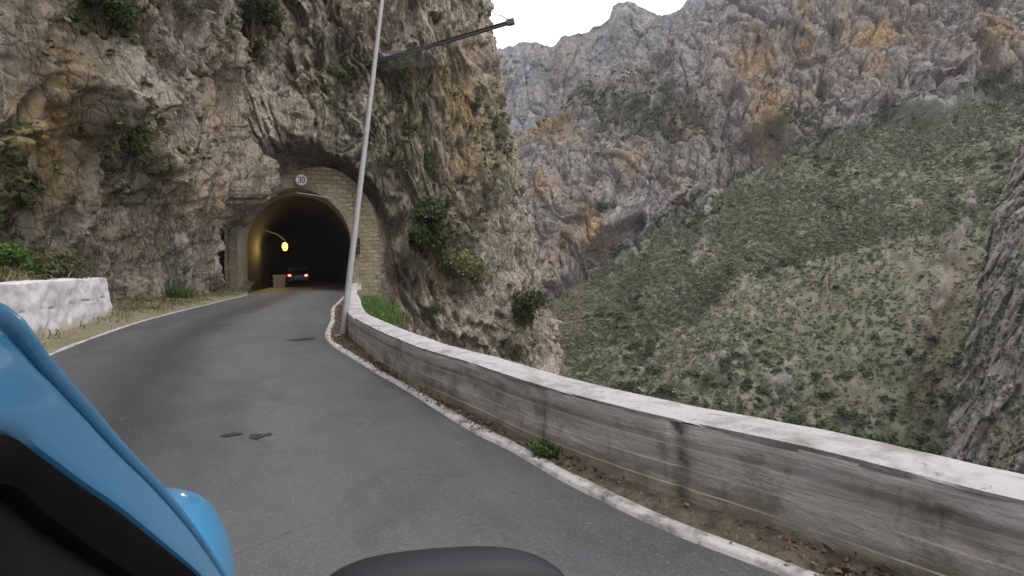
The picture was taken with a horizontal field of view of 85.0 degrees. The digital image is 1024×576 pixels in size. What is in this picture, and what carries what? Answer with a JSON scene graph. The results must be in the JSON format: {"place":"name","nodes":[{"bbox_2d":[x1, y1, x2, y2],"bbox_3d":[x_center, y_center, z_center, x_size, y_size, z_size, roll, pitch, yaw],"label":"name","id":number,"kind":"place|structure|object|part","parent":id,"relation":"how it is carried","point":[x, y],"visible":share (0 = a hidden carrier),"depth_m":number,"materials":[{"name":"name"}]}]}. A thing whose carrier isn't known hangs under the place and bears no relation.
{"place":"outdoors","nodes":[
{"label":"outdoors","id":0,"kind":"place"},
{"bbox_2d":[0,264,258,352],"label":"verge","id":1,"kind":"structure","parent":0,"point":[91,329],"depth_m":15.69,"materials":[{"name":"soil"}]},
{"bbox_2d":[0,237,38,275],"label":"bush","id":2,"kind":"object","parent":1,"relation":"on","point":[14,255],"visible":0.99,"depth_m":12.97,"materials":[{"name":"green plant"}]},
{"bbox_2d":[0,277,111,337],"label":"roadside wall","id":3,"kind":"structure","parent":1,"relation":"on","point":[39,307],"depth_m":12.38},
{"bbox_2d":[27,247,91,279],"bbox_3d":[-11.870,-0.477,14.477,1.384,1.148,1.382,-1,2,-22],"label":"bush","id":4,"kind":"object","parent":1,"relation":"on","point":[50,264],"visible":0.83,"depth_m":14.36,"materials":[{"name":"green plant"}]},
{"bbox_2d":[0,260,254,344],"bbox_3d":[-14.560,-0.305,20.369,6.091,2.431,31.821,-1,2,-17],"label":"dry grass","id":5,"kind":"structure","parent":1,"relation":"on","point":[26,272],"depth_m":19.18,"materials":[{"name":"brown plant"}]},
{"bbox_2d":[162,280,199,298],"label":"weed","id":6,"kind":"object","parent":1,"relation":"on","point":[175,293],"visible":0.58,"depth_m":24.51,"materials":[{"name":"green plant"}]},
{"bbox_2d":[0,0,569,377],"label":"cliff","id":7,"kind":"structure","parent":0,"point":[146,235],"depth_m":30.77,"materials":[{"name":"grey stone"}]},
{"bbox_2d":[5,184,38,233],"bbox_3d":[-13.401,-2.276,15.084,1.204,1.721,0.838,0,2,-12],"label":"bush","id":8,"kind":"object","parent":7,"relation":"on","point":[31,204],"visible":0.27,"depth_m":14.99,"materials":[{"name":"green plant"}]},
{"bbox_2d":[80,0,141,39],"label":"bush","id":9,"kind":"object","parent":7,"relation":"on","point":[121,16],"visible":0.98,"depth_m":16.52,"materials":[{"name":"green plant"}]},
{"bbox_2d":[118,125,163,171],"bbox_3d":[-13.667,-5.084,19.781,1.936,1.926,1.806,0,2,0],"label":"bush","id":10,"kind":"object","parent":7,"relation":"on","point":[149,134],"visible":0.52,"depth_m":19.86,"materials":[{"name":"green plant"}]},
{"bbox_2d":[238,0,286,48],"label":"bush","id":11,"kind":"object","parent":7,"relation":"on","point":[260,12],"visible":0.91,"depth_m":31.45,"materials":[{"name":"green plant"}]},
{"bbox_2d":[0,0,558,366],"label":"cliff grass","id":12,"kind":"structure","parent":7,"relation":"on","point":[129,33],"depth_m":21.62,"materials":[{"name":"green plant"}]},
{"bbox_2d":[224,167,380,295],"bbox_3d":[-30.570,-4.468,62.894,15.088,8.185,69.668,-2,3,-38],"label":"tunnel portal","id":13,"kind":"object","parent":7,"relation":"attached to","point":[311,222],"visible":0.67,"depth_m":39.88,"materials":[{"name":"stone"}]},
{"bbox_2d":[264,229,287,250],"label":"tunnel lamp","id":14,"kind":"object","parent":13,"relation":"attached to","point":[284,246],"visible":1,"depth_m":43.21,"materials":[{"name":"glass"}]},
{"bbox_2d":[294,173,308,186],"bbox_3d":[-12.948,-6.635,34.376,0.820,0.820,0.352,-1,2,-17],"label":"speed limit sign","id":15,"kind":"object","parent":13,"relation":"attached to","point":[301,179],"visible":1,"depth_m":34.21,"materials":[{"name":"metal"}]},
{"bbox_2d":[355,238,359,253],"bbox_3d":[-9.782,-2.667,35.346,0.320,1.000,0.640,-1,2,-17],"label":"traffic signal","id":16,"kind":"object","parent":13,"relation":"attached to","point":[358,247],"visible":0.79,"depth_m":35.18,"materials":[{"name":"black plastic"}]},
{"bbox_2d":[319,62,351,103],"bbox_3d":[-10.872,-12.555,34.427,2.028,2.701,1.594,0,2,0],"label":"bush","id":17,"kind":"object","parent":7,"relation":"on","point":[344,77],"visible":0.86,"depth_m":34.13,"materials":[{"name":"green plant"}]},
{"bbox_2d":[386,48,419,93],"bbox_3d":[-6.742,-13.384,34.810,2.013,2.528,2.285,0,2,-8],"label":"bush","id":18,"kind":"object","parent":7,"relation":"on","point":[406,73],"visible":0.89,"depth_m":34.47,"materials":[{"name":"green plant"}]},
{"bbox_2d":[405,192,456,259],"bbox_3d":[-5.241,-4.050,36.485,3.414,4.427,4.474,0,2,0],"label":"bush","id":19,"kind":"object","parent":7,"relation":"on","point":[427,212],"visible":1,"depth_m":35.65,"materials":[{"name":"green plant"}]},
{"bbox_2d":[424,151,440,176],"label":"bush","id":20,"kind":"object","parent":7,"relation":"on","point":[428,159],"visible":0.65,"depth_m":36.82,"materials":[{"name":"green plant"}]},
{"bbox_2d":[424,304,440,319],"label":"bush","id":21,"kind":"object","parent":7,"relation":"on","point":[434,310],"visible":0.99,"depth_m":36.69,"materials":[{"name":"green plant"}]},
{"bbox_2d":[362,4,514,70],"bbox_3d":[-4.538,-16.132,33.138,7.932,5.458,6.216,-1,2,-21],"label":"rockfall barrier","id":22,"kind":"object","parent":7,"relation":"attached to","point":[509,22],"visible":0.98,"depth_m":33.33,"materials":[{"name":"metal"}]},
{"bbox_2d":[439,245,489,284],"bbox_3d":[-3.328,-1.533,37.522,3.628,2.738,3.723,0,2,0],"label":"bush","id":23,"kind":"object","parent":7,"relation":"on","point":[460,261],"visible":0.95,"depth_m":37.35,"materials":[{"name":"green plant"}]},
{"bbox_2d":[471,93,484,113],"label":"bush","id":24,"kind":"object","parent":7,"relation":"on","point":[477,103],"visible":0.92,"depth_m":39.45,"materials":[{"name":"green plant"}]},
{"bbox_2d":[478,2,483,22],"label":"bush","id":25,"kind":"object","parent":7,"relation":"on","point":[481,12],"visible":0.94,"depth_m":43.21,"materials":[{"name":"green plant"}]},
{"bbox_2d":[490,111,511,142],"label":"bush","id":26,"kind":"object","parent":7,"relation":"on","point":[497,118],"visible":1,"depth_m":41.51,"materials":[{"name":"green plant"}]},
{"bbox_2d":[508,287,552,329],"bbox_3d":[1.107,1.510,39.510,2.757,3.260,3.207,-2,3,-43],"label":"bush","id":27,"kind":"object","parent":7,"relation":"on","point":[526,303],"visible":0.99,"depth_m":38.99,"materials":[{"name":"green plant"}]},
{"bbox_2d":[51,280,780,575],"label":"road","id":28,"kind":"structure","parent":0,"point":[348,460],"depth_m":4.34,"materials":[{"name":"grey asphalt"}]},
{"bbox_2d":[49,293,247,355],"bbox_3d":[-5.418,1.238,7.732,3.198,0.072,56.137,-1,2,-25],"label":"edge line","id":29,"kind":"object","parent":28,"relation":"on","point":[68,346],"visible":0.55,"depth_m":13.17,"materials":[{"name":"paint"}]},
{"bbox_2d":[221,432,241,436],"bbox_3d":[-2.440,1.273,4.854,0.203,0.001,0.108,-2,3,-41],"label":"road patch","id":30,"kind":"object","parent":28,"relation":"on","point":[229,434],"visible":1,"depth_m":4.85,"materials":[{"name":"grey asphalt"}]},
{"bbox_2d":[249,433,265,438],"bbox_3d":[-2.187,1.276,4.808,0.134,0.001,0.164,-1,2,-18],"label":"road patch","id":31,"kind":"object","parent":28,"relation":"on","point":[256,436],"visible":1,"depth_m":4.80,"materials":[{"name":"grey asphalt"}]},
{"bbox_2d":[272,275,285,287],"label":"tunnel block","id":32,"kind":"structure","parent":28,"relation":"on","point":[279,280],"depth_m":42.44,"materials":[{"name":"brown concrete"}]},
{"bbox_2d":[0,302,564,575],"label":"hatchback car","id":33,"kind":"object","parent":28,"relation":"on","point":[84,491],"visible":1,"depth_m":0.60,"materials":[{"name":"blue paint"}]},
{"bbox_3d":[-0.039,0.396,-0.150,0.103,0.526,2.539,-1,2,-26],"label":"side window","id":34,"kind":"part","parent":33,"relation":"part of","materials":[{"name":"black glass"}]},
{"bbox_2d":[286,268,309,286],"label":"car","id":35,"kind":"object","parent":28,"relation":"on","point":[297,276],"visible":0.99,"depth_m":43.08,"materials":[{"name":"paint"}]},
{"bbox_2d":[325,296,823,575],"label":"kerb","id":36,"kind":"structure","parent":28,"relation":"on","point":[698,536],"depth_m":3.58,"materials":[{"name":"paint"}]},
{"bbox_2d":[331,300,884,575],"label":"gutter soil","id":37,"kind":"structure","parent":36,"relation":"on","point":[719,524],"depth_m":3.26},
{"bbox_2d":[334,0,383,335],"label":"pole","id":38,"kind":"object","parent":37,"relation":"on","point":[347,291],"visible":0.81,"depth_m":12.08,"materials":[{"name":"metal"}]},
{"bbox_2d":[526,434,568,459],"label":"weed","id":39,"kind":"object","parent":37,"relation":"on","point":[547,450],"visible":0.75,"depth_m":4.35,"materials":[{"name":"green plant"}]},
{"bbox_2d":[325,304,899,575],"bbox_3d":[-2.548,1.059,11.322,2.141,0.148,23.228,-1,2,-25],"label":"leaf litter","id":40,"kind":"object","parent":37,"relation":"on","point":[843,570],"visible":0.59,"depth_m":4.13,"materials":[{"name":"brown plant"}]},
{"bbox_2d":[490,0,686,48],"label":"sky","id":41,"kind":"structure","parent":0,"point":[544,22],"materials":[{"name":"white"}]},
{"bbox_2d":[497,0,716,136],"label":"peak","id":42,"kind":"structure","parent":0,"point":[540,80],"depth_m":248.15,"materials":[{"name":"grey stone"}]},
{"bbox_2d":[514,0,1023,298],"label":"mountain","id":43,"kind":"structure","parent":0,"point":[867,43],"depth_m":139.51,"materials":[{"name":"grey stone"}]},
{"bbox_2d":[595,201,607,212],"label":"bush","id":44,"kind":"object","parent":43,"relation":"on","point":[600,207],"visible":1,"depth_m":135.35,"materials":[{"name":"green plant"}]},
{"bbox_2d":[669,112,676,122],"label":"bush","id":45,"kind":"object","parent":43,"relation":"on","point":[672,118],"visible":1,"depth_m":145.53,"materials":[{"name":"green plant"}]},
{"bbox_2d":[532,0,1023,280],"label":"mountain scrub","id":46,"kind":"object","parent":43,"relation":"on","point":[797,113],"visible":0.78,"depth_m":143.29,"materials":[{"name":"green plant"}]},
{"bbox_2d":[977,70,1005,93],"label":"bush","id":47,"kind":"object","parent":43,"relation":"on","point":[987,80],"visible":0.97,"depth_m":122.16,"materials":[{"name":"green plant"}]},
{"bbox_2d":[547,86,1023,452],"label":"hillside","id":48,"kind":"structure","parent":0,"point":[945,273],"depth_m":99.66,"materials":[{"name":"green plant"}]},
{"bbox_2d":[622,379,636,390],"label":"bush","id":49,"kind":"object","parent":48,"relation":"on","point":[628,384],"visible":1,"depth_m":98.57,"materials":[{"name":"green plant"}]},
{"bbox_2d":[643,336,660,355],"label":"bush","id":50,"kind":"object","parent":48,"relation":"on","point":[649,348],"visible":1,"depth_m":102.36,"materials":[{"name":"green plant"}]},
{"bbox_2d":[700,370,716,384],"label":"bush","id":51,"kind":"object","parent":48,"relation":"on","point":[707,376],"visible":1,"depth_m":92.68,"materials":[{"name":"green plant"}]},
{"bbox_2d":[717,356,733,371],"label":"bush","id":52,"kind":"object","parent":48,"relation":"on","point":[725,362],"visible":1,"depth_m":93.13,"materials":[{"name":"green plant"}]},
{"bbox_2d":[547,87,1023,453],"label":"hillside scrub","id":53,"kind":"object","parent":48,"relation":"on","point":[654,274],"visible":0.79,"depth_m":109.26,"materials":[{"name":"green plant"}]},
{"bbox_2d":[788,412,808,425],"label":"bush","id":54,"kind":"object","parent":48,"relation":"on","point":[795,420],"visible":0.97,"depth_m":84.57,"materials":[{"name":"green plant"}]},
{"bbox_2d":[834,405,855,421],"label":"bush","id":55,"kind":"object","parent":48,"relation":"on","point":[846,415],"visible":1,"depth_m":83.49,"materials":[{"name":"green plant"}]},
{"bbox_2d":[830,427,941,455],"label":"fresh grass","id":56,"kind":"structure","parent":48,"relation":"on","point":[921,448],"depth_m":81.38,"materials":[{"name":"green plant"}]},
{"bbox_2d":[903,347,914,358],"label":"bush","id":57,"kind":"object","parent":48,"relation":"on","point":[909,351],"visible":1,"depth_m":86.78,"materials":[{"name":"green plant"}]},
{"bbox_2d":[939,388,955,405],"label":"bush","id":58,"kind":"object","parent":48,"relation":"on","point":[948,397],"visible":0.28,"depth_m":82.16,"materials":[{"name":"green plant"}]},
{"bbox_2d":[941,133,1023,473],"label":"crag","id":59,"kind":"structure","parent":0,"point":[970,440],"depth_m":67.90,"materials":[{"name":"grey stone"}]},
{"bbox_2d":[939,130,1023,471],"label":"crag scrub","id":60,"kind":"object","parent":59,"relation":"on","point":[1002,353],"visible":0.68,"depth_m":68.32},
{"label":"embankment","id":61,"kind":"structure","parent":0,"visible":0},
{"bbox_2d":[347,283,362,328],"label":"parapet wall","id":62,"kind":"structure","parent":61,"relation":"on","point":[355,301],"depth_m":16.95,"materials":[{"name":"concrete"}]},
{"bbox_2d":[356,293,408,325],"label":"ledge grass","id":63,"kind":"structure","parent":61,"relation":"on","point":[381,309],"depth_m":15.09,"materials":[{"name":"green plant"}]},
{"bbox_2d":[348,309,1023,575],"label":"parapet wall","id":64,"kind":"structure","parent":61,"relation":"on","point":[901,511],"depth_m":3.17,"materials":[{"name":"concrete"}]}
]}

